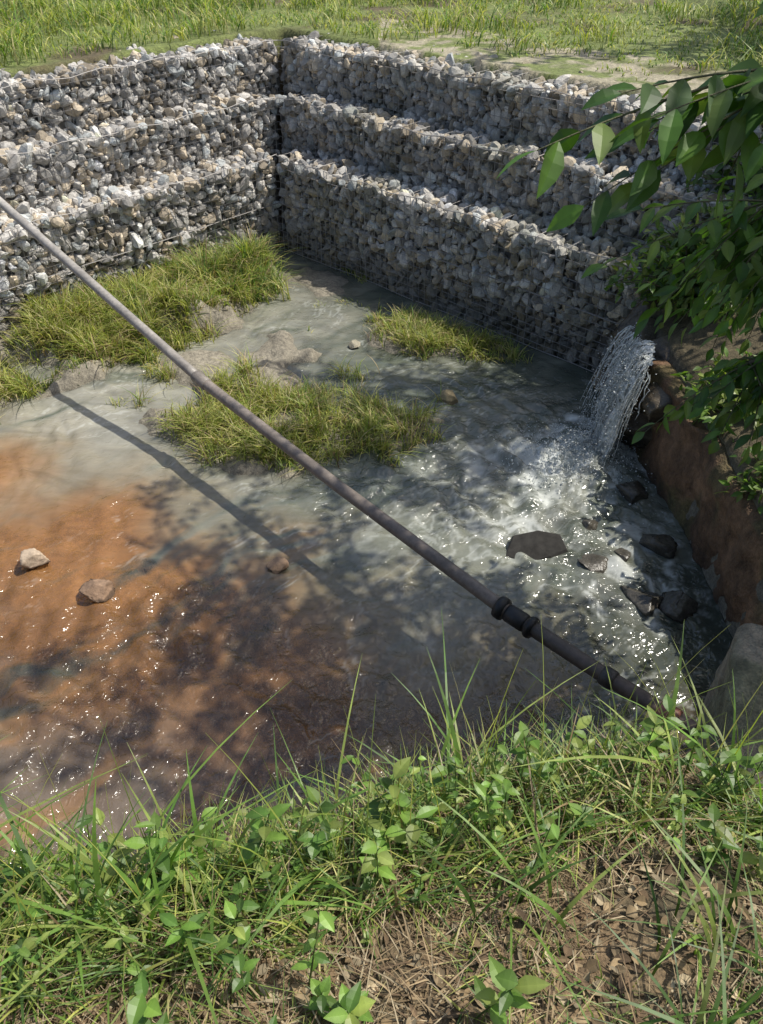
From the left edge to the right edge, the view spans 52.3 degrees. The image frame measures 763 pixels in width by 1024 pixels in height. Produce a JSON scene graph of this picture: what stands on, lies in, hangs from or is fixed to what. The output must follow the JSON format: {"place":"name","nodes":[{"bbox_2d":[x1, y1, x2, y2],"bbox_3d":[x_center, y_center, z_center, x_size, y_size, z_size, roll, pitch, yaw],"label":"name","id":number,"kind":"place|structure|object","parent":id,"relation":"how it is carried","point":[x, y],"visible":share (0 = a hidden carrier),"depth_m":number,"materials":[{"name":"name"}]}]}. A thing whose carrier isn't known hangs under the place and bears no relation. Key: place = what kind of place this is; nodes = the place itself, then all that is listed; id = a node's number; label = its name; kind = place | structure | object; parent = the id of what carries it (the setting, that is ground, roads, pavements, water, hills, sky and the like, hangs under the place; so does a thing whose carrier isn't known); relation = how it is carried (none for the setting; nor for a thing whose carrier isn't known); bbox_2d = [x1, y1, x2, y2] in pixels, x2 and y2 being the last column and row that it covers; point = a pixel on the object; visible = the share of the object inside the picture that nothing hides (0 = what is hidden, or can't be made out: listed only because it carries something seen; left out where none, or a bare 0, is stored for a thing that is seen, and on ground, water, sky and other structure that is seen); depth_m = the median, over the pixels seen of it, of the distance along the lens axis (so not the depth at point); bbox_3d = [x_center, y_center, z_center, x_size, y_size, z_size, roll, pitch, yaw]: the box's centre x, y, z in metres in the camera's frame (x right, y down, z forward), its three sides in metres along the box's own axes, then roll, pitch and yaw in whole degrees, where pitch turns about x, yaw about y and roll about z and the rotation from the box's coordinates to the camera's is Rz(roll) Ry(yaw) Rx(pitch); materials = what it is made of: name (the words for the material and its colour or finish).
{"place":"outdoors","nodes":[
{"label":"outdoors","id":0,"kind":"place"},
{"bbox_2d":[0,349,111,424],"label":"marsh grass","id":1,"kind":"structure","parent":0,"point":[52,375],"depth_m":9.67,"materials":[{"name":"green plant"}]},
{"bbox_2d":[0,237,290,403],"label":"marsh grass","id":2,"kind":"structure","parent":0,"point":[87,310],"depth_m":10.27,"materials":[{"name":"green plant"}]},
{"bbox_2d":[105,342,460,476],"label":"marsh grass","id":3,"kind":"structure","parent":0,"point":[206,418],"depth_m":8.72,"materials":[{"name":"green plant"}]},
{"bbox_2d":[308,297,394,332],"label":"marsh grass","id":4,"kind":"structure","parent":0,"point":[345,304],"depth_m":11.36,"materials":[{"name":"green plant"}]},
{"bbox_2d":[337,264,370,283],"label":"marsh grass","id":5,"kind":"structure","parent":0,"point":[363,276],"depth_m":12.13,"materials":[{"name":"green plant"}]},
{"bbox_2d":[0,228,732,885],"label":"stream water","id":6,"kind":"structure","parent":0,"point":[200,632],"depth_m":6.95,"materials":[{"name":"liquid"}]},
{"bbox_2d":[20,548,50,568],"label":"river stone","id":7,"kind":"object","parent":6,"relation":"on","point":[31,558],"visible":1,"depth_m":7.08,"materials":[{"name":"beige stone"}]},
{"bbox_2d":[78,579,114,601],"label":"river stone","id":8,"kind":"object","parent":6,"relation":"in","point":[97,590],"visible":1,"depth_m":6.80,"materials":[{"name":"beige stone"}]},
{"bbox_2d":[150,219,309,307],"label":"marsh grass","id":9,"kind":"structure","parent":6,"relation":"on","point":[264,256],"depth_m":11.46,"materials":[{"name":"green plant"}]},
{"bbox_2d":[266,557,288,573],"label":"river stone","id":10,"kind":"object","parent":6,"relation":"on","point":[277,565],"visible":1,"depth_m":7.11,"materials":[{"name":"brown stone"}]},
{"bbox_2d":[349,339,360,348],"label":"river stone","id":11,"kind":"object","parent":6,"relation":"on","point":[354,344],"visible":1,"depth_m":10.36,"materials":[{"name":"beige stone"}]},
{"bbox_2d":[440,389,457,404],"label":"river stone","id":12,"kind":"object","parent":6,"relation":"in","point":[448,397],"visible":0.94,"depth_m":9.31,"materials":[{"name":"beige stone"}]},
{"bbox_2d":[466,322,656,514],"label":"waterfall","id":13,"kind":"structure","parent":6,"relation":"on","point":[625,379],"depth_m":8.22,"materials":[{"name":"white liquid"}]},
{"bbox_2d":[582,519,597,529],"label":"river stone","id":14,"kind":"object","parent":6,"relation":"in","point":[590,524],"visible":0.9,"depth_m":7.60,"materials":[{"name":"grey stone"}]},
{"bbox_2d":[577,554,608,573],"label":"river stone","id":15,"kind":"object","parent":6,"relation":"in","point":[595,563],"visible":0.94,"depth_m":7.19,"materials":[{"name":"grey stone"}]},
{"bbox_2d":[613,548,630,561],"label":"river stone","id":16,"kind":"object","parent":6,"relation":"in","point":[623,554],"visible":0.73,"depth_m":7.27,"materials":[{"name":"grey stone"}]},
{"bbox_2d":[615,480,648,504],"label":"river stone","id":17,"kind":"object","parent":6,"relation":"in","point":[632,492],"visible":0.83,"depth_m":7.90,"materials":[{"name":"grey stone"}]},
{"bbox_2d":[621,585,662,615],"bbox_3d":[2.326,0.752,6.871,0.283,0.157,0.416,-15,42,-17],"label":"river stone","id":18,"kind":"object","parent":6,"relation":"in","point":[645,603],"visible":1,"depth_m":6.80,"materials":[{"name":"grey stone"}]},
{"bbox_2d":[658,590,697,623],"bbox_3d":[2.582,0.826,6.771,0.319,0.157,0.343,20,44,22],"label":"river stone","id":19,"kind":"object","parent":6,"relation":"in","point":[679,606],"visible":1,"depth_m":6.73,"materials":[{"name":"grey stone"}]},
{"bbox_2d":[0,0,762,1023],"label":"ground","id":20,"kind":"structure","parent":0,"point":[278,352],"depth_m":9.63,"materials":[{"name":"soil"}]},
{"bbox_2d":[0,30,281,337],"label":"stones","id":21,"kind":"object","parent":20,"relation":"on","point":[126,203],"visible":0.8,"depth_m":11.18,"materials":[{"name":"grey stone"}]},
{"bbox_2d":[0,47,281,325],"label":"wall","id":22,"kind":"structure","parent":20,"relation":"on","point":[115,216],"depth_m":11.33,"materials":[{"name":"grey stone"}]},
{"bbox_2d":[0,35,283,334],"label":"wire mesh","id":23,"kind":"object","parent":22,"relation":"on","point":[214,223],"visible":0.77,"depth_m":11.20,"materials":[{"name":"grey metal"}]},
{"bbox_2d":[0,197,696,737],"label":"pipeline","id":24,"kind":"object","parent":20,"relation":"on","point":[516,617],"visible":0.86,"depth_m":6.49,"materials":[{"name":"plastic"}]},
{"bbox_2d":[0,609,762,1023],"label":"bank grass","id":25,"kind":"structure","parent":20,"relation":"on","point":[50,895],"depth_m":2.18,"materials":[{"name":"green plant"}]},
{"bbox_2d":[0,725,762,1023],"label":"leaf litter","id":26,"kind":"object","parent":20,"relation":"on","point":[355,966],"visible":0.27,"depth_m":2.01,"materials":[{"name":"brown plant"}]},
{"bbox_2d":[0,694,762,1023],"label":"broadleaf weeds","id":27,"kind":"object","parent":20,"relation":"on","point":[354,1004],"visible":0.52,"depth_m":2.20,"materials":[{"name":"green plant"}]},
{"bbox_2d":[274,30,762,370],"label":"stones","id":28,"kind":"object","parent":20,"relation":"on","point":[520,218],"visible":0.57,"depth_m":10.69,"materials":[{"name":"grey stone"}]},
{"bbox_2d":[278,45,762,366],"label":"wall","id":29,"kind":"structure","parent":20,"relation":"on","point":[603,340],"depth_m":10.59,"materials":[{"name":"grey stone"}]},
{"bbox_2d":[274,35,762,372],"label":"wire mesh","id":30,"kind":"object","parent":29,"relation":"on","point":[444,261],"visible":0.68,"depth_m":10.73,"materials":[{"name":"grey metal"}]},
{"bbox_2d":[506,530,567,559],"bbox_3d":[1.455,0.367,7.369,0.622,0.235,0.343,0,40,0],"label":"broken slab","id":31,"kind":"object","parent":20,"relation":"on","point":[537,545],"depth_m":7.33,"materials":[{"name":"grey concrete"}]},
{"bbox_2d":[591,364,637,409],"bbox_3d":[2.822,-1.473,8.990,0.699,0.459,0.634,-20,44,-22],"label":"outfall boulder","id":32,"kind":"object","parent":20,"relation":"on","point":[598,381],"visible":0.09,"depth_m":8.96,"materials":[{"name":"stone"}]},
{"bbox_2d":[496,1,762,466],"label":"shade tree","id":33,"kind":"object","parent":20,"relation":"on","point":[730,107],"visible":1,"depth_m":3.19,"materials":[{"name":"green plant"}]},
{"bbox_2d":[617,409,651,447],"bbox_3d":[2.792,-0.932,8.399,0.556,0.436,0.418,21,44,23],"label":"outfall boulder","id":34,"kind":"object","parent":20,"relation":"on","point":[634,425],"visible":0.42,"depth_m":8.28,"materials":[{"name":"stone"}]},
{"bbox_2d":[611,298,658,337],"bbox_3d":[3.152,-2.254,8.998,0.929,0.598,0.698,-19,44,-21],"label":"outfall boulder","id":35,"kind":"object","parent":20,"relation":"on","point":[636,310],"visible":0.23,"depth_m":8.89,"materials":[{"name":"stone"}]},
{"bbox_2d":[612,310,658,355],"bbox_3d":[2.959,-1.996,8.728,0.687,0.528,0.747,0,40,0],"label":"outfall boulder","id":36,"kind":"object","parent":20,"relation":"on","point":[647,332],"visible":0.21,"depth_m":8.54,"materials":[{"name":"stone"}]},
{"bbox_2d":[642,382,671,422],"bbox_3d":[2.953,-1.149,7.990,0.600,0.371,0.540,0,40,0],"label":"outfall boulder","id":37,"kind":"object","parent":20,"relation":"on","point":[657,399],"visible":0.43,"depth_m":7.82,"materials":[{"name":"stone"}]},
{"bbox_2d":[639,534,677,558],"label":"river stone","id":38,"kind":"object","parent":20,"relation":"on","point":[664,545],"visible":0.8,"depth_m":7.29,"materials":[{"name":"grey stone"}]},
{"bbox_2d":[641,326,685,361],"bbox_3d":[3.102,-1.762,8.320,0.581,0.440,0.568,0,40,0],"label":"outfall boulder","id":39,"kind":"object","parent":20,"relation":"on","point":[662,350],"visible":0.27,"depth_m":8.25,"materials":[{"name":"stone"}]},
{"bbox_2d":[599,192,758,333],"bbox_3d":[3.590,-2.602,8.393,2.210,1.649,1.945,-13,42,-15],"label":"shrub","id":40,"kind":"object","parent":20,"relation":"on","point":[686,301],"visible":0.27,"depth_m":8.22,"materials":[{"name":"green plant"}]},
{"bbox_2d":[629,360,762,625],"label":"retaining wall","id":41,"kind":"structure","parent":20,"relation":"on","point":[684,467],"depth_m":6.98,"materials":[{"name":"soil"}]},
{"bbox_2d":[670,339,762,441],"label":"shrub","id":42,"kind":"object","parent":20,"relation":"on","point":[708,409],"visible":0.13,"depth_m":7.14,"materials":[{"name":"green plant"}]},
{"bbox_2d":[681,121,762,206],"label":"shrub","id":43,"kind":"object","parent":20,"relation":"on","point":[758,191],"visible":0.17,"depth_m":8.80,"materials":[{"name":"green plant"}]},
{"bbox_2d":[683,623,762,819],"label":"boulder","id":44,"kind":"object","parent":20,"relation":"on","point":[743,659],"visible":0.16,"depth_m":3.97,"materials":[{"name":"grey stone"}]},
{"bbox_2d":[714,444,762,514],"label":"shrub","id":45,"kind":"object","parent":20,"relation":"on","point":[752,486],"visible":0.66,"depth_m":6.35,"materials":[{"name":"green plant"}]},
{"bbox_2d":[0,0,762,80],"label":"meadow grass","id":46,"kind":"structure","parent":0,"point":[15,31],"depth_m":13.16,"materials":[{"name":"green plant"}]},
{"bbox_2d":[362,295,533,365],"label":"marsh grass","id":47,"kind":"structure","parent":0,"point":[429,331],"depth_m":10.35,"materials":[{"name":"green plant"}]}
]}

